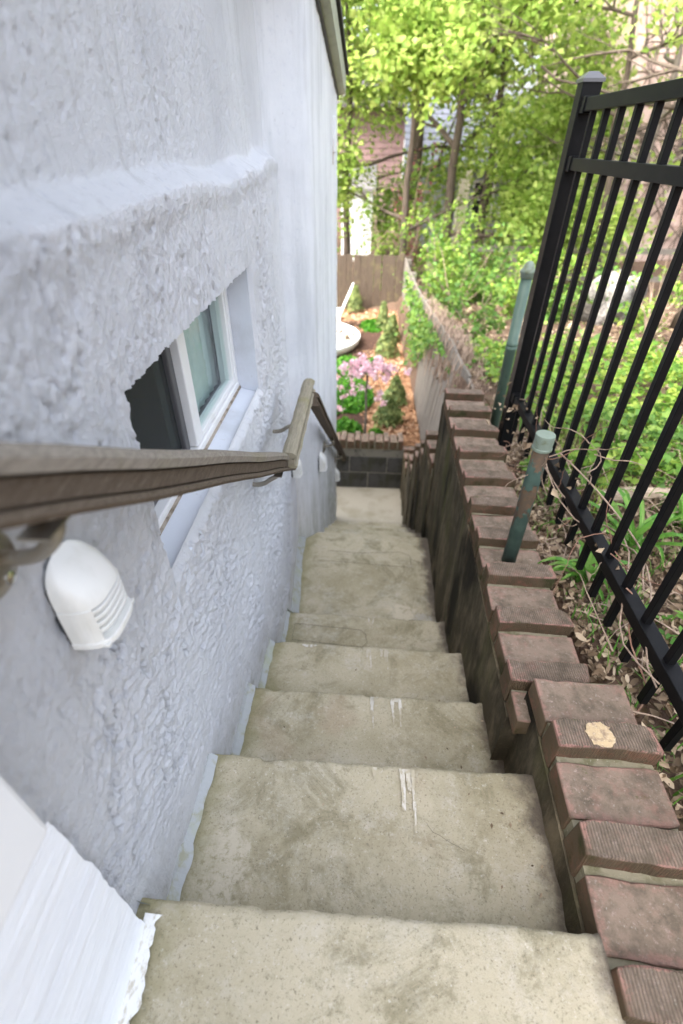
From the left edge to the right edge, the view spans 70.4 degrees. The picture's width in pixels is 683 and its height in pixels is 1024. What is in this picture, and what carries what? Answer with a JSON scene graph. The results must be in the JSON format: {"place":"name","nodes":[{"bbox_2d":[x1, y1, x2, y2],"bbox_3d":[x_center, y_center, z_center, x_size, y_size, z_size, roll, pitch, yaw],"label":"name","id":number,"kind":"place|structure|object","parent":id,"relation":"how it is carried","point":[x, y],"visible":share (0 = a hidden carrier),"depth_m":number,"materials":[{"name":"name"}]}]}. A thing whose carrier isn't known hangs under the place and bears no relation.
{"place":"outdoors","nodes":[
{"label":"outdoors","id":0,"kind":"place"},
{"bbox_2d":[336,486,402,523],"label":"path","id":1,"kind":"structure","parent":0,"point":[374,505],"depth_m":5.04,"materials":[{"name":"concrete"}]},
{"bbox_2d":[129,520,625,1023],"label":"concrete staircase","id":2,"kind":"structure","parent":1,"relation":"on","point":[369,892],"depth_m":0.94,"materials":[{"name":"beige concrete"}]},
{"bbox_2d":[283,588,542,897],"bbox_3d":[0.114,0.578,1.580,0.613,0.990,2.319,2,38,2],"label":"leaf grit","id":3,"kind":"object","parent":2,"relation":"on","point":[510,824],"visible":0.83,"depth_m":1.00,"materials":[{"name":"brown plant"}]},
{"bbox_2d":[344,7,539,90],"label":"sky","id":4,"kind":"structure","parent":0,"point":[528,84],"materials":[{"name":"white"}]},
{"bbox_2d":[337,232,682,823],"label":"ground","id":5,"kind":"structure","parent":0,"point":[637,266],"depth_m":3.33,"materials":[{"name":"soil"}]},
{"bbox_2d":[0,0,348,1023],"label":"stucco house","id":6,"kind":"structure","parent":5,"relation":"on","point":[168,224],"depth_m":0.73,"materials":[{"name":"white paint"}]},
{"bbox_2d":[44,539,134,649],"bbox_3d":[-0.274,0.083,0.527,0.052,0.113,0.079,2,38,2],"label":"wall light","id":7,"kind":"object","parent":6,"relation":"attached to","point":[90,602],"visible":1,"depth_m":0.51,"materials":[{"name":"white plastic"}]},
{"bbox_2d":[0,442,295,598],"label":"handrail","id":8,"kind":"object","parent":6,"relation":"attached to","point":[47,491],"visible":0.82,"depth_m":0.39,"materials":[{"name":"wood"}]},
{"bbox_2d":[124,267,260,611],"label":"window","id":9,"kind":"structure","parent":6,"relation":"in","point":[198,393],"depth_m":1.21,"materials":[{"name":"paint"}]},
{"bbox_2d":[272,378,315,467],"bbox_3d":[-0.187,-0.281,1.644,0.147,0.149,0.543,2,38,2],"label":"handrail","id":10,"kind":"object","parent":6,"relation":"attached to","point":[293,444],"visible":0.77,"depth_m":1.56,"materials":[{"name":"wood"}]},
{"bbox_2d":[291,459,302,477],"bbox_3d":[-0.224,-0.237,2.433,0.052,0.113,0.079,2,38,2],"label":"wall light","id":11,"kind":"object","parent":6,"relation":"attached to","point":[297,472],"visible":0.69,"depth_m":2.42,"materials":[{"name":"white plastic"}]},
{"bbox_2d":[318,451,326,471],"bbox_3d":[-0.107,-0.293,2.742,0.050,0.107,0.075,2,38,2],"label":"wall light","id":12,"kind":"object","parent":6,"relation":"attached to","point":[322,462],"visible":1,"depth_m":2.72,"materials":[{"name":"white plastic"}]},
{"bbox_2d":[311,392,345,462],"bbox_3d":[-0.051,-0.495,3.487,0.075,1.969,2.779,2,38,2],"label":"handrail","id":13,"kind":"object","parent":6,"relation":"attached to","point":[318,409],"visible":0.95,"depth_m":2.40,"materials":[{"name":"wood"}]},
{"bbox_2d":[335,468,339,481],"bbox_3d":[-0.041,-0.340,4.311,0.052,0.113,0.079,2,38,2],"label":"wall light","id":14,"kind":"object","parent":6,"relation":"attached to","point":[337,475],"visible":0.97,"depth_m":4.29,"materials":[{"name":"white plastic"}]},
{"bbox_2d":[337,282,353,322],"bbox_3d":[-0.128,-3.281,7.905,0.635,0.801,0.440,2,38,2],"label":"garden chair","id":15,"kind":"object","parent":5,"relation":"on","point":[339,311],"visible":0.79,"depth_m":7.75,"materials":[{"name":"white paint"}]},
{"bbox_2d":[339,164,376,260],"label":"white shed","id":16,"kind":"structure","parent":5,"relation":"on","point":[357,233],"depth_m":13.47,"materials":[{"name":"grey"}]},
{"bbox_2d":[337,253,411,308],"bbox_3d":[-0.833,-4.195,8.841,4.127,1.001,0.123,2,38,2],"label":"plank fence","id":17,"kind":"object","parent":5,"relation":"on","point":[368,276],"visible":0.15,"depth_m":8.68,"materials":[{"name":"brown wood"}]},
{"bbox_2d":[336,431,414,488],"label":"retaining wall","id":18,"kind":"structure","parent":5,"relation":"on","point":[372,460],"depth_m":5.08,"materials":[{"name":"brick"}]},
{"bbox_2d":[336,308,419,445],"bbox_3d":[-1.036,-2.303,7.102,4.000,0.038,5.060,2,38,2],"label":"mulch bed","id":19,"kind":"object","parent":5,"relation":"on","point":[409,429],"visible":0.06,"depth_m":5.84,"materials":[{"name":"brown wood"}]},
{"bbox_2d":[336,396,342,414],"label":"perennial plant","id":20,"kind":"object","parent":19,"relation":"on","point":[338,403],"visible":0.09,"depth_m":5.58,"materials":[{"name":"green plant"}]},
{"bbox_2d":[336,354,358,376],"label":"perennial plant","id":21,"kind":"object","parent":19,"relation":"on","point":[340,360],"visible":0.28,"depth_m":6.55,"materials":[{"name":"green plant"}]},
{"bbox_2d":[336,415,362,434],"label":"perennial plant","id":22,"kind":"object","parent":19,"relation":"on","point":[347,424],"visible":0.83,"depth_m":5.14,"materials":[{"name":"green plant"}]},
{"bbox_2d":[336,408,367,426],"bbox_3d":[0.021,-1.046,5.434,0.512,0.046,0.674,15,40,18],"label":"compost patch","id":23,"kind":"object","parent":19,"relation":"on","point":[358,417],"visible":0.13,"depth_m":5.46,"materials":[{"name":"brown soil"}]},
{"bbox_2d":[345,285,364,312],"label":"evergreen shrub","id":24,"kind":"object","parent":19,"relation":"on","point":[355,299],"visible":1,"depth_m":8.70,"materials":[{"name":"green plant"}]},
{"bbox_2d":[337,375,374,413],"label":"perennial plant","id":25,"kind":"object","parent":19,"relation":"on","point":[350,402],"visible":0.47,"depth_m":5.72,"materials":[{"name":"green plant"}]},
{"bbox_2d":[336,320,382,360],"bbox_3d":[0.070,-2.599,7.463,1.310,0.043,2.616,2,38,2],"label":"compost patch","id":26,"kind":"object","parent":19,"relation":"on","point":[368,340],"visible":0.17,"depth_m":7.51,"materials":[{"name":"brown soil"}]},
{"bbox_2d":[336,323,360,355],"bbox_3d":[-0.471,-2.631,7.379,1.520,0.205,1.520,2,38,2],"label":"garden basin","id":27,"kind":"object","parent":26,"relation":"on","point":[347,346],"visible":0.15,"depth_m":7.19,"materials":[{"name":"white paint"}]},
{"bbox_2d":[336,322,354,345],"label":"fallen leaves","id":28,"kind":"object","parent":27,"relation":"in","point":[346,336],"visible":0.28,"depth_m":7.27,"materials":[{"name":"white plant"}]},
{"bbox_2d":[359,318,384,332],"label":"perennial plant","id":29,"kind":"object","parent":19,"relation":"on","point":[367,324],"visible":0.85,"depth_m":7.98,"materials":[{"name":"green plant"}]},
{"bbox_2d":[367,427,382,435],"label":"perennial plant","id":30,"kind":"object","parent":19,"relation":"on","point":[377,430],"visible":0.74,"depth_m":5.18,"materials":[{"name":"green plant"}]},
{"bbox_2d":[337,352,412,432],"bbox_3d":[0.264,-1.165,4.954,0.734,0.898,0.584,-12,39,-16],"label":"cherry tree","id":31,"kind":"object","parent":19,"relation":"on","point":[362,367],"visible":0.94,"depth_m":4.74,"materials":[{"name":"pink plant"}]},
{"bbox_2d":[374,301,388,330],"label":"evergreen shrub","id":32,"kind":"object","parent":19,"relation":"on","point":[383,319],"visible":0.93,"depth_m":7.86,"materials":[{"name":"green plant"}]},
{"bbox_2d":[370,396,404,428],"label":"evergreen shrub","id":33,"kind":"object","parent":19,"relation":"on","point":[390,410],"visible":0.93,"depth_m":5.27,"materials":[{"name":"green plant"}]},
{"bbox_2d":[375,325,400,358],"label":"evergreen shrub","id":34,"kind":"object","parent":19,"relation":"on","point":[388,340],"visible":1,"depth_m":6.92,"materials":[{"name":"green plant"}]},
{"bbox_2d":[386,314,400,342],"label":"evergreen shrub","id":35,"kind":"object","parent":19,"relation":"on","point":[392,322],"visible":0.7,"depth_m":7.41,"materials":[{"name":"green plant"}]},
{"bbox_2d":[381,375,407,406],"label":"evergreen shrub","id":36,"kind":"object","parent":19,"relation":"on","point":[396,393],"visible":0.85,"depth_m":5.67,"materials":[{"name":"green plant"}]},
{"bbox_2d":[353,190,410,295],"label":"shrub","id":37,"kind":"object","parent":5,"relation":"on","point":[374,237],"visible":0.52,"depth_m":9.04,"materials":[{"name":"green plant"}]},
{"bbox_2d":[337,38,434,231],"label":"mauve house","id":38,"kind":"structure","parent":5,"relation":"on","point":[395,148],"depth_m":19.07,"materials":[{"name":"pink brick"}]},
{"bbox_2d":[401,139,404,177],"bbox_3d":[2.901,-13.989,19.268,0.940,1.340,0.050,2,38,2],"label":"window","id":39,"kind":"structure","parent":38,"relation":"in","point":[403,173],"depth_m":19.32,"materials":[{"name":"white plastic"}]},
{"bbox_2d":[337,0,469,251],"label":"maple tree","id":40,"kind":"object","parent":5,"relation":"on","point":[388,200],"visible":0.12,"depth_m":14.18,"materials":[{"name":"green plant"}]},
{"bbox_2d":[400,446,408,514],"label":"brick wall","id":41,"kind":"structure","parent":5,"relation":"on","point":[404,468],"depth_m":4.90,"materials":[{"name":"brown brick"}]},
{"bbox_2d":[402,447,414,523],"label":"brick wall","id":42,"kind":"structure","parent":5,"relation":"on","point":[408,480],"depth_m":4.45,"materials":[{"name":"brown brick"}]},
{"bbox_2d":[406,443,420,527],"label":"brick wall","id":43,"kind":"structure","parent":5,"relation":"on","point":[413,477],"depth_m":4.05,"materials":[{"name":"brown brick"}]},
{"bbox_2d":[392,135,441,280],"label":"shrub","id":44,"kind":"object","parent":5,"relation":"on","point":[411,246],"visible":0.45,"depth_m":9.03,"materials":[{"name":"green plant"}]},
{"bbox_2d":[410,439,424,529],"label":"brick wall","id":45,"kind":"structure","parent":5,"relation":"on","point":[418,473],"depth_m":3.73,"materials":[{"name":"brown brick"}]},
{"bbox_2d":[354,107,489,276],"bbox_3d":[1.631,-7.083,10.984,3.085,3.265,1.539,2,38,2],"label":"shrub","id":46,"kind":"object","parent":5,"relation":"on","point":[434,208],"visible":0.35,"depth_m":10.93,"materials":[{"name":"green plant"}]},
{"bbox_2d":[413,430,437,537],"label":"brick wall","id":47,"kind":"structure","parent":5,"relation":"on","point":[430,442],"depth_m":3.22,"materials":[{"name":"brown brick"}]},
{"bbox_2d":[402,257,473,442],"bbox_3d":[1.026,-1.991,6.069,0.298,1.502,6.910,2,38,2],"label":"plank fence","id":48,"kind":"object","parent":5,"relation":"on","point":[428,401],"visible":0.3,"depth_m":4.98,"materials":[{"name":"wood"}]},
{"bbox_2d":[393,270,497,399],"bbox_3d":[0.989,-1.679,5.114,0.575,0.970,6.485,0,38,0],"label":"fence vine","id":49,"kind":"object","parent":48,"relation":"attached to","point":[426,339],"visible":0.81,"depth_m":4.91,"materials":[{"name":"green plant"}]},
{"bbox_2d":[398,192,487,305],"bbox_3d":[1.509,-3.979,7.451,1.223,1.558,1.698,16,40,19],"label":"shrub","id":50,"kind":"object","parent":5,"relation":"on","point":[450,275],"visible":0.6,"depth_m":7.32,"materials":[{"name":"green plant"}]},
{"bbox_2d":[416,215,516,319],"bbox_3d":[1.575,-3.135,6.303,1.208,1.233,1.042,2,38,2],"label":"shrub","id":51,"kind":"object","parent":5,"relation":"on","point":[475,276],"visible":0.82,"depth_m":6.22,"materials":[{"name":"green plant"}]},
{"bbox_2d":[338,0,607,271],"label":"maple tree","id":52,"kind":"object","parent":5,"relation":"on","point":[347,240],"visible":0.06,"depth_m":10.25,"materials":[{"name":"green plant"}]},
{"bbox_2d":[435,286,512,344],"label":"shrub","id":53,"kind":"object","parent":5,"relation":"on","point":[476,329],"visible":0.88,"depth_m":4.71,"materials":[{"name":"green plant"}]},
{"bbox_2d":[405,90,545,245],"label":"grey house","id":54,"kind":"structure","parent":5,"relation":"on","point":[433,131],"depth_m":16.46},
{"bbox_2d":[468,180,495,217],"bbox_3d":[4.823,-10.726,16.601,0.760,1.090,0.050,2,38,2],"label":"window","id":55,"kind":"structure","parent":54,"relation":"in","point":[476,184],"depth_m":16.53,"materials":[{"name":"white glass"}]},
{"bbox_2d":[342,0,631,251],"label":"maple tree","id":56,"kind":"object","parent":5,"relation":"on","point":[420,138],"visible":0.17,"depth_m":12.81,"materials":[{"name":"green plant"}]},
{"bbox_2d":[441,218,535,303],"bbox_3d":[2.394,-4.063,7.929,1.902,1.251,1.273,-2,38,-3],"label":"shrub","id":57,"kind":"object","parent":5,"relation":"on","point":[479,297],"visible":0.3,"depth_m":7.86,"materials":[{"name":"green plant"}]},
{"bbox_2d":[337,0,644,255],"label":"maple tree","id":58,"kind":"object","parent":5,"relation":"on","point":[417,42],"visible":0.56,"depth_m":6.99,"materials":[{"name":"green plant"}]},
{"bbox_2d":[451,168,539,282],"bbox_3d":[3.293,-5.864,10.024,2.129,2.256,1.844,2,38,2],"label":"shrub","id":59,"kind":"object","parent":5,"relation":"on","point":[490,223],"visible":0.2,"depth_m":9.94,"materials":[{"name":"green plant"}]},
{"bbox_2d":[337,0,673,285],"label":"maple tree","id":60,"kind":"object","parent":5,"relation":"on","point":[531,211],"visible":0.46,"depth_m":8.50,"materials":[{"name":"green plant"}]},
{"bbox_2d":[423,388,590,759],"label":"brick wall","id":61,"kind":"structure","parent":5,"relation":"on","point":[509,626],"depth_m":1.60,"materials":[{"name":"brown brick"}]},
{"bbox_2d":[501,430,555,562],"bbox_3d":[0.534,-0.017,1.412,0.053,0.476,0.053,2,38,2],"label":"pipe post","id":62,"kind":"object","parent":61,"relation":"on","point":[542,444],"visible":0.94,"depth_m":1.36,"materials":[{"name":"green metal"}]},
{"bbox_2d":[490,261,534,427],"bbox_3d":[0.782,-0.679,2.290,0.064,0.921,0.064,2,38,2],"label":"pipe post","id":63,"kind":"object","parent":5,"relation":"on","point":[527,270],"visible":0.9,"depth_m":2.19,"materials":[{"name":"metal"}]},
{"bbox_2d":[403,0,653,271],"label":"maple tree","id":64,"kind":"object","parent":5,"relation":"on","point":[502,74],"visible":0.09,"depth_m":9.83,"materials":[{"name":"green plant"}]},
{"bbox_2d":[479,246,585,316],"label":"shrub","id":65,"kind":"object","parent":5,"relation":"on","point":[512,290],"visible":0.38,"depth_m":6.62,"materials":[{"name":"green plant"}]},
{"bbox_2d":[475,227,598,300],"bbox_3d":[3.239,-4.141,8.163,1.907,1.166,1.397,13,39,16],"label":"shrub","id":66,"kind":"object","parent":5,"relation":"on","point":[559,272],"visible":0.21,"depth_m":7.93,"materials":[{"name":"green plant"}]},
{"bbox_2d":[423,237,675,294],"bbox_3d":[3.822,-4.350,8.895,4.600,1.150,0.100,2,38,2],"label":"rail fence","id":67,"kind":"object","parent":5,"relation":"on","point":[662,252],"visible":0.12,"depth_m":8.65,"materials":[{"name":"brown wood"}]},
{"bbox_2d":[429,302,682,443],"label":"leaf litter","id":68,"kind":"object","parent":5,"relation":"on","point":[592,335],"visible":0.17,"depth_m":5.46,"materials":[{"name":"brown plant"}]},
{"bbox_2d":[432,299,679,386],"bbox_3d":[2.138,-1.932,5.107,2.345,0.707,4.314,2,38,2],"label":"ground cover","id":69,"kind":"object","parent":5,"relation":"on","point":[596,336],"visible":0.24,"depth_m":4.36,"materials":[{"name":"green plant"}]},
{"bbox_2d":[512,258,619,323],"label":"shrub","id":70,"kind":"object","parent":5,"relation":"on","point":[575,298],"visible":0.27,"depth_m":6.36,"materials":[{"name":"green plant"}]},
{"bbox_2d":[460,0,682,279],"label":"maple tree","id":71,"kind":"object","parent":5,"relation":"on","point":[631,28],"visible":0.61,"depth_m":7.30,"materials":[{"name":"green plant"}]},
{"bbox_2d":[466,1,682,328],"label":"bare tree","id":72,"kind":"object","parent":5,"relation":"on","point":[670,67],"visible":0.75,"depth_m":5.95,"materials":[{"name":"brown plant"}]},
{"bbox_2d":[469,0,681,171],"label":"bare tree","id":73,"kind":"object","parent":5,"relation":"on","point":[667,106],"visible":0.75,"depth_m":6.27,"materials":[{"name":"brown plant"}]},
{"bbox_2d":[470,333,682,487],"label":"ground cover","id":74,"kind":"object","parent":5,"relation":"on","point":[649,370],"visible":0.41,"depth_m":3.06,"materials":[{"name":"green plant"}]},
{"bbox_2d":[538,540,631,606],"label":"daylily","id":75,"kind":"object","parent":5,"relation":"on","point":[588,566],"visible":0.43,"depth_m":1.53,"materials":[{"name":"green plant"}]},
{"bbox_2d":[497,71,682,751],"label":"metal fence","id":76,"kind":"object","parent":5,"relation":"on","point":[589,101],"visible":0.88,"depth_m":1.31,"materials":[{"name":"black metal"}]},
{"bbox_2d":[484,382,681,715],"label":"dry vine","id":77,"kind":"object","parent":76,"relation":"attached to","point":[554,492],"visible":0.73,"depth_m":1.28,"materials":[{"name":"brown plant"}]},
{"bbox_2d":[500,398,682,509],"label":"grass","id":78,"kind":"structure","parent":5,"relation":"on","point":[577,435],"depth_m":2.27,"materials":[{"name":"green plant"}]},
{"bbox_2d":[503,678,682,1023],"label":"brick wall","id":79,"kind":"structure","parent":5,"relation":"on","point":[587,756],"depth_m":0.86,"materials":[{"name":"brown brick"}]},
{"bbox_2d":[505,419,682,830],"bbox_3d":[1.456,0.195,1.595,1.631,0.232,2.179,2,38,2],"label":"leaf litter","id":80,"kind":"object","parent":5,"relation":"on","point":[600,672],"visible":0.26,"depth_m":1.46,"materials":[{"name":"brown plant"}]},
{"bbox_2d":[537,0,682,261],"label":"pink building","id":81,"kind":"structure","parent":5,"relation":"on","point":[640,39],"depth_m":11.45,"materials":[{"name":"brown"}]},
{"bbox_2d":[493,0,682,261],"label":"bare ivy","id":82,"kind":"object","parent":81,"relation":"attached to","point":[663,204],"visible":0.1,"depth_m":11.61,"materials":[{"name":"brown plant"}]},
{"bbox_2d":[672,132,682,163],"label":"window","id":83,"kind":"structure","parent":81,"relation":"in","point":[679,143],"depth_m":11.56,"materials":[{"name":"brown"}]},
{"bbox_2d":[540,483,682,569],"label":"daylily","id":84,"kind":"object","parent":5,"relation":"on","point":[637,535],"visible":0.49,"depth_m":1.73,"materials":[{"name":"green plant"}]},
{"bbox_2d":[576,269,647,325],"bbox_3d":[3.513,-2.702,6.347,0.784,0.874,0.666,2,38,2],"label":"boulder","id":85,"kind":"object","parent":5,"relation":"on","point":[628,293],"visible":0.3,"depth_m":6.12,"materials":[{"name":"white stone"}]},
{"bbox_2d":[597,486,669,502],"bbox_3d":[1.943,-0.068,1.991,1.772,0.080,0.101,0,38,-1],"label":"log edging","id":86,"kind":"object","parent":5,"relation":"on","point":[653,495],"visible":0.35,"depth_m":1.97,"materials":[{"name":"brown wood"}]},
{"bbox_2d":[586,0,682,270],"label":"bare tree","id":87,"kind":"object","parent":5,"relation":"on","point":[676,61],"visible":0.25,"depth_m":8.18,"materials":[{"name":"brown plant"}]},
{"bbox_2d":[597,604,682,648],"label":"ground cover","id":88,"kind":"object","parent":5,"relation":"on","point":[667,635],"visible":0.36,"depth_m":1.34,"materials":[{"name":"green plant"}]},
{"bbox_2d":[607,244,682,341],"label":"shrub","id":89,"kind":"object","parent":5,"relation":"on","point":[677,285],"visible":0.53,"depth_m":5.16,"materials":[{"name":"green plant"}]},
{"bbox_2d":[607,293,682,332],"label":"shrub","id":90,"kind":"object","parent":5,"relation":"on","point":[640,314],"visible":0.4,"depth_m":5.71,"materials":[{"name":"green plant"}]},
{"bbox_2d":[629,479,682,542],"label":"daylily","id":91,"kind":"object","parent":5,"relation":"on","point":[653,517],"visible":0.41,"depth_m":1.81,"materials":[{"name":"green plant"}]}
]}

